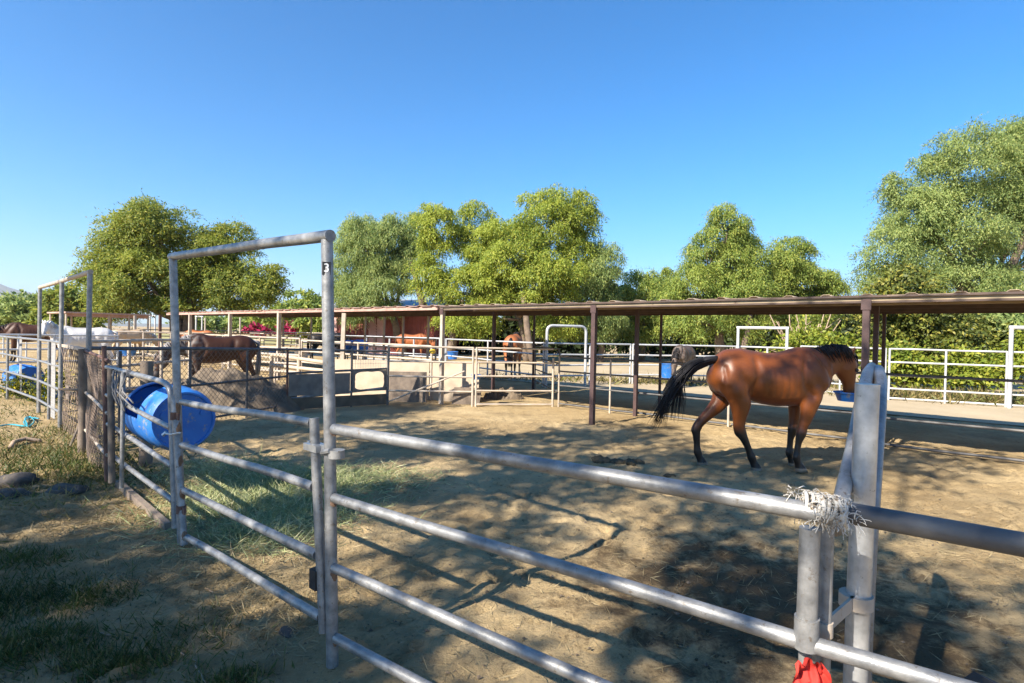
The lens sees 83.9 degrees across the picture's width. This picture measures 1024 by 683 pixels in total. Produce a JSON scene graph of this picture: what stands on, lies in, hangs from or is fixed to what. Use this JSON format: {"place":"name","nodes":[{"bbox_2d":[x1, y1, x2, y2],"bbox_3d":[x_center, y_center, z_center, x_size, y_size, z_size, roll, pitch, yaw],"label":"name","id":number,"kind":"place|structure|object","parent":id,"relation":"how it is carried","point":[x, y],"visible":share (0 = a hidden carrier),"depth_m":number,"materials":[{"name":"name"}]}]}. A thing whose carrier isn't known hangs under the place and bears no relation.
{"place":"outdoors","nodes":[
{"label":"outdoors","id":0,"kind":"place"},
{"bbox_2d":[0,396,234,486],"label":"sunny grass","id":1,"kind":"structure","parent":0,"point":[65,463],"depth_m":7.11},
{"bbox_2d":[0,284,238,328],"bbox_3d":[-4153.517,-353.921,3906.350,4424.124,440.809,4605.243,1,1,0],"label":"hills","id":2,"kind":"structure","parent":0,"point":[5,289],"depth_m":4545.33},
{"bbox_2d":[0,536,299,682],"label":"grass","id":3,"kind":"structure","parent":0,"point":[8,596],"depth_m":3.06,"materials":[{"name":"plant"}]},
{"bbox_2d":[0,333,309,344],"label":"grass field","id":4,"kind":"structure","parent":0,"point":[270,342],"depth_m":81.60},
{"bbox_2d":[165,315,287,334],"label":"distant tree","id":5,"kind":"object","parent":4,"relation":"on","point":[216,322],"visible":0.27,"depth_m":93.72,"materials":[{"name":"green plant"}]},
{"bbox_2d":[0,379,339,543],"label":"dry grass","id":6,"kind":"structure","parent":0,"point":[79,479],"depth_m":6.19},
{"bbox_2d":[0,326,1023,682],"bbox_3d":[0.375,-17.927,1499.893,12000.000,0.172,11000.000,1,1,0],"label":"ground","id":7,"kind":"structure","parent":0,"point":[956,484],"depth_m":4.50,"materials":[{"name":"soil"}]},
{"bbox_2d":[0,488,31,498],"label":"stone","id":8,"kind":"object","parent":7,"relation":"on","point":[7,492],"visible":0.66,"depth_m":5.57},
{"bbox_2d":[0,335,36,407],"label":"fence panel","id":9,"kind":"object","parent":7,"relation":"on","point":[7,371],"visible":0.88,"depth_m":12.42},
{"bbox_2d":[0,371,41,398],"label":"weed","id":10,"kind":"object","parent":7,"relation":"on","point":[16,385],"visible":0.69,"depth_m":12.98,"materials":[{"name":"green plant"}]},
{"bbox_2d":[0,472,42,487],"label":"stone","id":11,"kind":"object","parent":7,"relation":"on","point":[20,479],"visible":0.68,"depth_m":5.95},
{"bbox_2d":[2,364,44,390],"bbox_3d":[-11.669,0.858,13.616,0.950,0.624,0.624,2,1,35],"label":"barrel","id":12,"kind":"object","parent":7,"relation":"on","point":[29,370],"visible":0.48,"depth_m":13.38,"materials":[{"name":"blue plastic"}]},
{"bbox_2d":[8,437,41,448],"bbox_3d":[-6.865,1.413,7.925,0.257,0.080,0.565,1,1,-3],"label":"curved stick","id":13,"kind":"object","parent":7,"relation":"on","point":[11,444],"visible":0.93,"depth_m":8.13,"materials":[{"name":"wood"}]},
{"bbox_2d":[0,322,58,362],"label":"horse","id":14,"kind":"object","parent":7,"relation":"on","point":[16,328],"visible":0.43,"depth_m":24.52},
{"bbox_2d":[0,282,78,324],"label":"distant tree","id":15,"kind":"object","parent":7,"relation":"on","point":[14,308],"visible":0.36,"depth_m":59.48,"materials":[{"name":"green plant"}]},
{"bbox_2d":[16,371,72,403],"bbox_3d":[-10.286,0.990,12.449,1.057,0.780,0.816,1,1,0],"label":"weed","id":16,"kind":"object","parent":7,"relation":"on","point":[33,387],"visible":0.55,"depth_m":12.38,"materials":[{"name":"green plant"}]},
{"bbox_2d":[0,334,118,373],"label":"fence panel","id":17,"kind":"object","parent":7,"relation":"on","point":[54,338],"visible":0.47,"depth_m":18.11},
{"bbox_2d":[22,280,106,327],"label":"distant tree","id":18,"kind":"object","parent":7,"relation":"on","point":[50,297],"visible":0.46,"depth_m":53.14,"materials":[{"name":"green plant"}]},
{"bbox_2d":[36,269,93,427],"bbox_3d":[-7.386,0.221,9.332,4.637,2.505,0.099,2,1,44],"label":"gate frame","id":19,"kind":"object","parent":7,"relation":"on","point":[87,273],"visible":0.77,"depth_m":9.38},
{"bbox_2d":[37,339,58,419],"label":"pipe gate","id":20,"kind":"structure","parent":19,"relation":"attached to","point":[49,387],"depth_m":10.14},
{"bbox_2d":[51,342,55,418],"bbox_3d":[-7.881,0.657,9.792,0.362,1.310,0.012,2,1,43],"label":"wire strip","id":21,"kind":"object","parent":20,"relation":"attached to","point":[53,362],"visible":1,"depth_m":9.76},
{"bbox_2d":[45,483,88,495],"bbox_3d":[-4.489,1.514,5.727,0.443,0.175,0.291,1,1,0],"label":"stone","id":22,"kind":"object","parent":7,"relation":"on","point":[68,486],"visible":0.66,"depth_m":5.69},
{"bbox_2d":[61,344,85,439],"bbox_3d":[-6.628,0.750,8.573,0.097,1.366,2.056,0,1,-45],"label":"fence","id":23,"kind":"object","parent":7,"relation":"on","point":[76,395],"visible":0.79,"depth_m":8.71,"materials":[{"name":"metal"}]},
{"bbox_2d":[42,320,117,371],"bbox_3d":[-15.098,0.190,19.891,0.816,1.875,2.301,2,1,37],"label":"horse","id":24,"kind":"object","parent":7,"relation":"on","point":[49,327],"visible":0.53,"depth_m":19.70},
{"bbox_2d":[77,349,87,453],"bbox_3d":[-5.747,0.839,7.629,0.123,1.483,0.113,1,1,0],"label":"wooden post","id":25,"kind":"object","parent":7,"relation":"on","point":[82,383],"visible":0.7,"depth_m":7.59,"materials":[{"name":"brown wood"}]},
{"bbox_2d":[86,357,96,455],"bbox_3d":[-5.548,0.895,7.522,0.123,1.383,0.113,1,1,0],"label":"wooden post","id":26,"kind":"object","parent":7,"relation":"on","point":[89,387],"visible":0.19,"depth_m":7.48,"materials":[{"name":"brown wood"}]},
{"bbox_2d":[83,346,110,481],"bbox_3d":[-5.029,0.793,6.876,0.099,1.530,2.027,1,1,-42],"label":"wooden post","id":27,"kind":"object","parent":7,"relation":"on","point":[98,391],"visible":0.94,"depth_m":6.72,"materials":[{"name":"wood"}]},
{"bbox_2d":[47,311,151,356],"bbox_3d":[-23.453,-0.411,32.441,3.600,2.390,4.034,2,1,39],"label":"shelter","id":28,"kind":"object","parent":7,"relation":"on","point":[109,316],"visible":0.35,"depth_m":31.74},
{"bbox_2d":[111,329,157,358],"bbox_3d":[-19.335,0.128,29.213,0.603,1.577,2.424,2,1,30],"label":"horse","id":29,"kind":"object","parent":7,"relation":"on","point":[123,335],"visible":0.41,"depth_m":29.09},
{"bbox_2d":[104,365,176,528],"bbox_3d":[-3.550,0.872,5.339,2.413,1.182,0.102,2,1,44],"label":"fence panel","id":30,"kind":"object","parent":7,"relation":"on","point":[113,457],"visible":0.92,"depth_m":5.37,"materials":[{"name":"grey metal"}]},
{"bbox_2d":[111,369,133,411],"bbox_3d":[-3.814,0.469,5.598,0.990,0.397,0.110,2,1,44],"label":"rope","id":31,"kind":"object","parent":30,"relation":"attached to","point":[121,388],"visible":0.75,"depth_m":5.54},
{"bbox_2d":[125,382,215,450],"bbox_3d":[-3.456,0.736,5.728,1.000,0.624,0.624,2,1,44],"label":"barrel","id":32,"kind":"object","parent":30,"relation":"attached to","point":[151,398],"visible":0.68,"depth_m":5.45,"materials":[{"name":"blue plastic"}]},
{"bbox_2d":[91,338,190,394],"bbox_3d":[-7.355,0.694,11.462,0.065,1.505,3.165,1,1,0],"label":"fence panel","id":33,"kind":"object","parent":7,"relation":"on","point":[128,341],"visible":0.46,"depth_m":11.11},
{"bbox_2d":[115,480,170,530],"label":"timber sill","id":34,"kind":"structure","parent":7,"relation":"on","point":[138,500],"depth_m":5.23,"materials":[{"name":"brown wood"}]},
{"bbox_2d":[139,361,153,467],"bbox_3d":[-4.436,0.927,6.915,0.148,1.380,0.148,1,1,0],"label":"wooden post","id":35,"kind":"object","parent":7,"relation":"on","point":[146,367],"visible":0.34,"depth_m":6.86,"materials":[{"name":"brown wood"}]},
{"bbox_2d":[60,188,296,342],"bbox_3d":[-20.947,-4.142,35.829,14.516,10.337,7.049,1,1,-13],"label":"broad tree","id":36,"kind":"object","parent":7,"relation":"on","point":[127,265],"visible":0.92,"depth_m":34.63,"materials":[{"name":"green plant"}]},
{"bbox_2d":[99,331,260,364],"bbox_3d":[-14.662,0.341,25.511,6.256,1.536,0.074,1,1,-29],"label":"fence panel","id":37,"kind":"object","parent":7,"relation":"on","point":[144,332],"visible":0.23,"depth_m":24.93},
{"bbox_2d":[85,346,288,441],"bbox_3d":[-5.301,0.781,9.896,0.073,1.458,4.210,1,1,17],"label":"fence","id":38,"kind":"object","parent":7,"relation":"on","point":[189,384],"visible":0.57,"depth_m":10.12,"materials":[{"name":"metal"}]},
{"bbox_2d":[154,333,260,376],"bbox_3d":[-7.564,0.577,14.259,2.427,1.562,0.597,1,1,-38],"label":"horse","id":39,"kind":"object","parent":7,"relation":"on","point":[205,340],"visible":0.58,"depth_m":14.15},
{"bbox_2d":[131,333,300,370],"bbox_3d":[-13.726,0.398,24.703,18.176,1.482,0.068,2,1,42],"label":"fence panel","id":40,"kind":"object","parent":7,"relation":"on","point":[299,339],"visible":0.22,"depth_m":20.62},
{"bbox_2d":[167,367,303,413],"bbox_3d":[-6.131,0.990,12.016,3.500,0.930,1.600,1,1,0],"label":"dirt mound","id":41,"kind":"object","parent":7,"relation":"on","point":[288,404],"visible":0.46,"depth_m":11.64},
{"bbox_2d":[167,230,338,668],"bbox_3d":[-1.828,0.514,3.742,2.658,2.405,0.066,2,1,43],"label":"gate frame","id":42,"kind":"object","parent":7,"relation":"on","point":[325,238],"visible":0.81,"depth_m":2.90,"materials":[{"name":"grey"}]},
{"bbox_2d":[161,396,325,633],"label":"pipe gate","id":43,"kind":"structure","parent":42,"relation":"attached to","point":[314,445],"depth_m":3.31,"materials":[{"name":"grey metal"}]},
{"bbox_2d":[320,448,344,458],"bbox_3d":[-0.905,0.555,2.859,0.133,0.053,0.086,1,1,0],"label":"pipe clamp","id":44,"kind":"object","parent":42,"relation":"attached to","point":[336,453],"visible":1,"depth_m":2.83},
{"bbox_2d":[241,321,273,335],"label":"bougainvillea","id":45,"kind":"object","parent":7,"relation":"on","point":[254,327],"visible":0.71,"depth_m":49.50,"materials":[{"name":"pink plant"}]},
{"bbox_2d":[211,330,321,347],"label":"fence panel","id":46,"kind":"object","parent":7,"relation":"on","point":[264,343],"visible":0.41,"depth_m":37.75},
{"bbox_2d":[66,441,469,578],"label":"grass","id":47,"kind":"structure","parent":7,"relation":"on","point":[265,493],"depth_m":5.50,"materials":[{"name":"plant"}]},
{"bbox_2d":[252,352,300,382],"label":"fence panel","id":48,"kind":"object","parent":7,"relation":"on","point":[275,358],"visible":0.41,"depth_m":16.94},
{"bbox_2d":[245,287,321,344],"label":"distant tree","id":49,"kind":"object","parent":7,"relation":"on","point":[309,300],"visible":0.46,"depth_m":59.93,"materials":[{"name":"green plant"}]},
{"bbox_2d":[274,320,298,346],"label":"bougainvillea","id":50,"kind":"object","parent":7,"relation":"on","point":[287,327],"visible":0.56,"depth_m":49.01,"materials":[{"name":"pink plant"}]},
{"bbox_2d":[269,353,322,382],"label":"fence panel","id":51,"kind":"object","parent":7,"relation":"on","point":[298,367],"visible":0.56,"depth_m":15.12,"materials":[{"name":"metal"}]},
{"bbox_2d":[285,317,321,344],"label":"distant tree","id":52,"kind":"object","parent":7,"relation":"on","point":[301,324],"visible":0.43,"depth_m":49.03,"materials":[{"name":"green plant"}]},
{"bbox_2d":[307,333,351,358],"bbox_3d":[-9.372,0.332,29.590,2.424,1.577,0.603,1,1,-20],"label":"horse","id":53,"kind":"object","parent":7,"relation":"on","point":[314,346],"visible":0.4,"depth_m":29.18},
{"bbox_2d":[286,348,387,408],"bbox_3d":[-3.795,0.828,12.561,2.272,1.356,0.064,1,1,-36],"label":"mat fence","id":54,"kind":"object","parent":7,"relation":"on","point":[305,387],"visible":0.88,"depth_m":12.50,"materials":[{"name":"rubber"}]},
{"bbox_2d":[133,305,541,379],"bbox_3d":[-13.801,-0.118,27.250,36.066,2.451,4.445,2,1,42],"label":"shelter","id":55,"kind":"object","parent":7,"relation":"on","point":[403,312],"visible":0.83,"depth_m":19.56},
{"bbox_2d":[250,333,436,361],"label":"fence panel","id":56,"kind":"object","parent":7,"relation":"on","point":[373,346],"visible":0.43,"depth_m":23.26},
{"bbox_2d":[301,340,432,399],"bbox_3d":[-4.445,0.727,16.444,6.543,1.430,0.064,2,1,42],"label":"fence panel","id":57,"kind":"object","parent":7,"relation":"on","point":[406,358],"visible":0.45,"depth_m":15.82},
{"bbox_2d":[333,209,426,354],"bbox_3d":[-9.484,-4.016,39.362,7.939,10.640,5.979,1,1,0],"label":"pepper tree","id":58,"kind":"object","parent":7,"relation":"on","point":[385,248],"visible":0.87,"depth_m":38.49,"materials":[{"name":"green plant"}]},
{"bbox_2d":[335,359,429,399],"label":"plywood wall","id":59,"kind":"structure","parent":7,"relation":"on","point":[367,380],"depth_m":14.40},
{"bbox_2d":[345,335,439,359],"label":"fence panel","id":60,"kind":"object","parent":7,"relation":"on","point":[413,355],"visible":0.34,"depth_m":24.90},
{"bbox_2d":[334,300,460,355],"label":"barn","id":61,"kind":"structure","parent":7,"relation":"on","point":[414,325],"depth_m":41.88,"materials":[{"name":"red metal"}]},
{"bbox_2d":[376,318,382,353],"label":"door","id":62,"kind":"structure","parent":61,"relation":"in","point":[379,323],"depth_m":41.93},
{"bbox_2d":[389,371,426,401],"bbox_3d":[-2.531,1.106,13.866,0.900,0.740,0.040,1,1,0],"label":"board","id":63,"kind":"object","parent":7,"relation":"on","point":[405,383],"visible":0.86,"depth_m":13.85,"materials":[{"name":"grey wood"}]},
{"bbox_2d":[395,334,437,359],"bbox_3d":[-5.609,0.335,33.479,2.590,1.625,0.621,1,1,6],"label":"horse","id":64,"kind":"object","parent":7,"relation":"on","point":[417,342],"visible":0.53,"depth_m":33.28},
{"bbox_2d":[388,345,474,406],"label":"fence panel","id":65,"kind":"object","parent":7,"relation":"on","point":[448,377],"visible":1,"depth_m":13.15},
{"bbox_2d":[432,363,479,400],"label":"plywood wall","id":66,"kind":"structure","parent":7,"relation":"on","point":[450,369],"depth_m":14.16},
{"bbox_2d":[452,387,481,404],"bbox_3d":[-1.081,1.310,13.619,0.720,0.420,0.040,1,1,0],"label":"board","id":67,"kind":"object","parent":7,"relation":"on","point":[461,398],"visible":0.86,"depth_m":13.60,"materials":[{"name":"grey wood"}]},
{"bbox_2d":[445,338,544,386],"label":"fence panel","id":68,"kind":"object","parent":7,"relation":"on","point":[488,350],"visible":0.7,"depth_m":20.95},
{"bbox_2d":[483,387,523,399],"bbox_3d":[-0.216,1.361,14.919,1.100,0.360,0.800,1,1,0],"label":"dirt mound","id":69,"kind":"object","parent":7,"relation":"on","point":[503,395],"visible":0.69,"depth_m":14.70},
{"bbox_2d":[399,182,608,361],"bbox_3d":[-0.445,-4.268,35.338,13.008,11.486,6.860,1,1,0],"label":"pepper tree","id":70,"kind":"object","parent":7,"relation":"on","point":[490,247],"visible":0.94,"depth_m":34.80,"materials":[{"name":"green plant"}]},
{"bbox_2d":[0,429,1023,682],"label":"straw","id":71,"kind":"object","parent":7,"relation":"on","point":[218,593],"visible":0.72,"depth_m":3.85,"materials":[{"name":"plant"}]},
{"bbox_2d":[2,419,1021,682],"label":"clods","id":72,"kind":"object","parent":7,"relation":"on","point":[560,595],"visible":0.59,"depth_m":3.47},
{"bbox_2d":[475,347,554,406],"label":"fence panel","id":73,"kind":"object","parent":7,"relation":"on","point":[552,377],"visible":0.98,"depth_m":13.34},
{"bbox_2d":[534,346,559,391],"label":"fence panel","id":74,"kind":"object","parent":7,"relation":"on","point":[558,349],"visible":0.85,"depth_m":16.08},
{"bbox_2d":[544,324,586,387],"bbox_3d":[1.783,0.495,18.708,1.555,2.095,0.089,1,1,-24],"label":"gate frame","id":75,"kind":"object","parent":7,"relation":"on","point":[570,326],"visible":0.91,"depth_m":18.69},
{"bbox_2d":[330,424,835,682],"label":"fence panel","id":76,"kind":"object","parent":7,"relation":"on","point":[803,638],"visible":0.98,"depth_m":2.07,"materials":[{"name":"metal"}]},
{"bbox_2d":[792,657,831,682],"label":"rag","id":77,"kind":"object","parent":76,"relation":"hanging from","point":[808,670],"visible":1,"depth_m":1.63,"materials":[{"name":"red fabric"}]},
{"bbox_2d":[783,485,871,539],"bbox_3d":[0.901,0.488,1.642,0.117,0.139,0.248,0,1,-44],"label":"twine wrap","id":78,"kind":"object","parent":76,"relation":"attached to","point":[825,502],"visible":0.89,"depth_m":1.61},
{"bbox_2d":[544,342,631,384],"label":"fence panel","id":79,"kind":"object","parent":7,"relation":"on","point":[629,364],"visible":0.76,"depth_m":19.39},
{"bbox_2d":[559,237,628,361],"bbox_3d":[5.113,-2.558,36.678,4.907,8.243,4.302,1,1,0],"label":"pepper tree","id":80,"kind":"object","parent":7,"relation":"on","point":[602,285],"visible":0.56,"depth_m":35.72,"materials":[{"name":"green plant"}]},
{"bbox_2d":[558,356,729,426],"bbox_3d":[2.627,1.019,12.223,4.087,1.253,0.046,2,1,42],"label":"fence panel","id":81,"kind":"object","parent":7,"relation":"on","point":[610,409],"visible":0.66,"depth_m":12.44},
{"bbox_2d":[612,266,681,359],"bbox_3d":[8.980,-1.962,40.441,6.953,7.092,4.804,1,1,0],"label":"pepper tree","id":82,"kind":"object","parent":7,"relation":"on","point":[645,284],"visible":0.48,"depth_m":39.42,"materials":[{"name":"green plant"}]},
{"bbox_2d":[631,344,735,383],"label":"fence panel","id":83,"kind":"object","parent":7,"relation":"on","point":[667,355],"visible":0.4,"depth_m":20.27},
{"bbox_2d":[661,363,674,377],"bbox_3d":[5.264,0.981,19.213,0.580,0.477,0.580,1,1,0],"label":"tub","id":84,"kind":"object","parent":83,"relation":"attached to","point":[666,371],"visible":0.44,"depth_m":19.01,"materials":[{"name":"blue plastic"}]},
{"bbox_2d":[456,290,938,359],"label":"dense hedge","id":85,"kind":"object","parent":7,"relation":"on","point":[512,328],"visible":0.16,"depth_m":46.05,"materials":[{"name":"green plant"}]},
{"bbox_2d":[579,536,835,673],"bbox_3d":[1.421,1.675,3.843,1.753,0.050,2.107,1,1,0],"label":"trodden manure","id":86,"kind":"object","parent":7,"relation":"on","point":[702,634],"visible":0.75,"depth_m":3.45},
{"bbox_2d":[647,201,788,355],"bbox_3d":[12.561,-3.358,34.885,8.401,10.220,5.499,1,1,0],"label":"pepper tree","id":87,"kind":"object","parent":7,"relation":"on","point":[729,271],"visible":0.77,"depth_m":34.01,"materials":[{"name":"green plant"}]},
{"bbox_2d":[439,289,1023,424],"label":"shelter","id":88,"kind":"object","parent":7,"relation":"on","point":[866,306],"visible":0.93,"depth_m":10.41,"materials":[{"name":"brown paint"}]},
{"bbox_2d":[833,390,853,401],"bbox_3d":[4.598,0.744,7.729,0.436,0.127,0.436,1,1,0],"label":"tub","id":89,"kind":"object","parent":88,"relation":"attached to","point":[841,395],"visible":0.54,"depth_m":7.63,"materials":[{"name":"blue plastic"}]},
{"bbox_2d":[646,343,858,472],"bbox_3d":[3.186,0.838,7.456,2.898,1.670,0.618,1,1,-3],"label":"horse","id":90,"kind":"object","parent":7,"relation":"on","point":[797,381],"visible":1,"depth_m":7.28},
{"bbox_2d":[484,368,1023,406],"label":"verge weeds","id":91,"kind":"object","parent":7,"relation":"on","point":[970,397],"visible":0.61,"depth_m":17.13,"materials":[{"name":"green plant"}]},
{"bbox_2d":[736,326,788,349],"bbox_3d":[8.757,0.572,20.005,1.686,2.200,0.103,2,1,30],"label":"gate frame","id":92,"kind":"object","parent":7,"relation":"on","point":[764,327],"visible":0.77,"depth_m":19.95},
{"bbox_2d":[731,371,860,438],"bbox_3d":[5.082,1.099,10.038,2.411,1.253,0.048,2,1,42],"label":"fence panel","id":93,"kind":"object","parent":7,"relation":"on","point":[812,434],"visible":0.2,"depth_m":9.89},
{"bbox_2d":[747,236,854,346],"bbox_3d":[18.076,-2.525,37.240,6.463,8.717,6.355,1,1,-34],"label":"pepper tree","id":94,"kind":"object","parent":7,"relation":"on","point":[793,267],"visible":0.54,"depth_m":35.78,"materials":[{"name":"green plant"}]},
{"bbox_2d":[770,314,840,351],"bbox_3d":[11.502,0.104,22.442,3.054,3.139,1.299,1,1,0],"label":"bare bush","id":95,"kind":"object","parent":7,"relation":"on","point":[805,323],"visible":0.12,"depth_m":22.47,"materials":[{"name":"brown plant"}]},
{"bbox_2d":[755,315,870,382],"bbox_3d":[11.607,0.446,20.927,4.541,2.882,3.030,1,1,-17],"label":"shrub","id":96,"kind":"object","parent":7,"relation":"on","point":[817,336],"visible":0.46,"depth_m":20.65,"materials":[{"name":"green plant"}]},
{"bbox_2d":[800,345,886,392],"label":"fence panel","id":97,"kind":"object","parent":7,"relation":"on","point":[839,383],"visible":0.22,"depth_m":17.25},
{"bbox_2d":[820,383,879,682],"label":"corner post","id":98,"kind":"object","parent":7,"relation":"on","point":[855,609],"visible":0.85,"depth_m":1.91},
{"bbox_2d":[833,362,887,682],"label":"bent pipe","id":99,"kind":"object","parent":7,"relation":"on","point":[844,482],"visible":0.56,"depth_m":2.09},
{"bbox_2d":[856,336,962,389],"bbox_3d":[13.146,0.872,18.789,3.505,2.141,2.862,1,1,0],"label":"shrub","id":100,"kind":"object","parent":7,"relation":"on","point":[910,356],"visible":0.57,"depth_m":18.42,"materials":[{"name":"green plant"}]},
{"bbox_2d":[816,502,1023,682],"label":"fence panel","id":101,"kind":"object","parent":7,"relation":"on","point":[993,539],"visible":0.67,"depth_m":1.54,"materials":[{"name":"metal"}]},
{"bbox_2d":[832,255,1015,387],"bbox_3d":[15.261,-0.574,20.801,6.074,5.072,4.472,1,1,0],"label":"citrus tree","id":102,"kind":"object","parent":7,"relation":"on","point":[921,327],"visible":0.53,"depth_m":19.91,"materials":[{"name":"green plant"}]},
{"bbox_2d":[843,113,1023,321],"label":"pepper tree","id":103,"kind":"object","parent":7,"relation":"on","point":[935,210],"visible":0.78,"depth_m":26.07,"materials":[{"name":"green plant"}]},
{"bbox_2d":[887,348,1007,406],"bbox_3d":[12.061,1.005,15.862,2.684,1.580,0.062,2,1,28],"label":"fence panel","id":104,"kind":"object","parent":7,"relation":"on","point":[945,380],"visible":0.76,"depth_m":15.84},
{"bbox_2d":[915,330,987,389],"bbox_3d":[15.093,0.783,19.760,2.689,2.364,2.259,1,1,0],"label":"shrub","id":105,"kind":"object","parent":7,"relation":"on","point":[944,343],"visible":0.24,"depth_m":19.43,"materials":[{"name":"green plant"}]},
{"bbox_2d":[885,373,1023,461],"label":"fence panel","id":106,"kind":"object","parent":7,"relation":"on","point":[956,424],"visible":0.83,"depth_m":8.58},
{"bbox_2d":[927,337,1023,392],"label":"shrub","id":107,"kind":"object","parent":7,"relation":"on","point":[978,371],"visible":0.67,"depth_m":18.43,"materials":[{"name":"green plant"}]},
{"bbox_2d":[964,671,997,682],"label":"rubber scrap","id":108,"kind":"object","parent":7,"relation":"on","point":[976,677],"visible":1,"depth_m":2.54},
{"bbox_2d":[971,313,1023,388],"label":"pepper tree","id":109,"kind":"object","parent":7,"relation":"on","point":[1014,319],"visible":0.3,"depth_m":20.03,"materials":[{"name":"green plant"}]},
{"bbox_2d":[995,322,1023,386],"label":"shrub","id":110,"kind":"object","parent":7,"relation":"on","point":[1020,347],"visible":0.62,"depth_m":18.07,"materials":[{"name":"green plant"}]},
{"bbox_2d":[1006,325,1023,407],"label":"gate frame","id":111,"kind":"object","parent":7,"relation":"on","point":[1010,365],"visible":0.83,"depth_m":14.97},
{"bbox_2d":[0,0,1023,323],"label":"sky","id":112,"kind":"structure","parent":0,"point":[292,117],"materials":[{"name":"blue"}]},
{"bbox_2d":[479,362,1023,425],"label":"arena sand","id":113,"kind":"structure","parent":0,"point":[1013,415],"depth_m":16.67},
{"bbox_2d":[503,332,522,378],"bbox_3d":[0.092,0.510,22.232,0.658,1.810,2.581,1,1,8],"label":"horse","id":114,"kind":"object","parent":113,"relation":"on","point":[515,336],"visible":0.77,"depth_m":21.22},
{"bbox_2d":[670,345,695,387],"bbox_3d":[5.801,0.839,19.463,0.561,1.463,2.165,2,1,32],"label":"horse","id":115,"kind":"object","parent":113,"relation":"on","point":[685,353],"visible":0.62,"depth_m":18.97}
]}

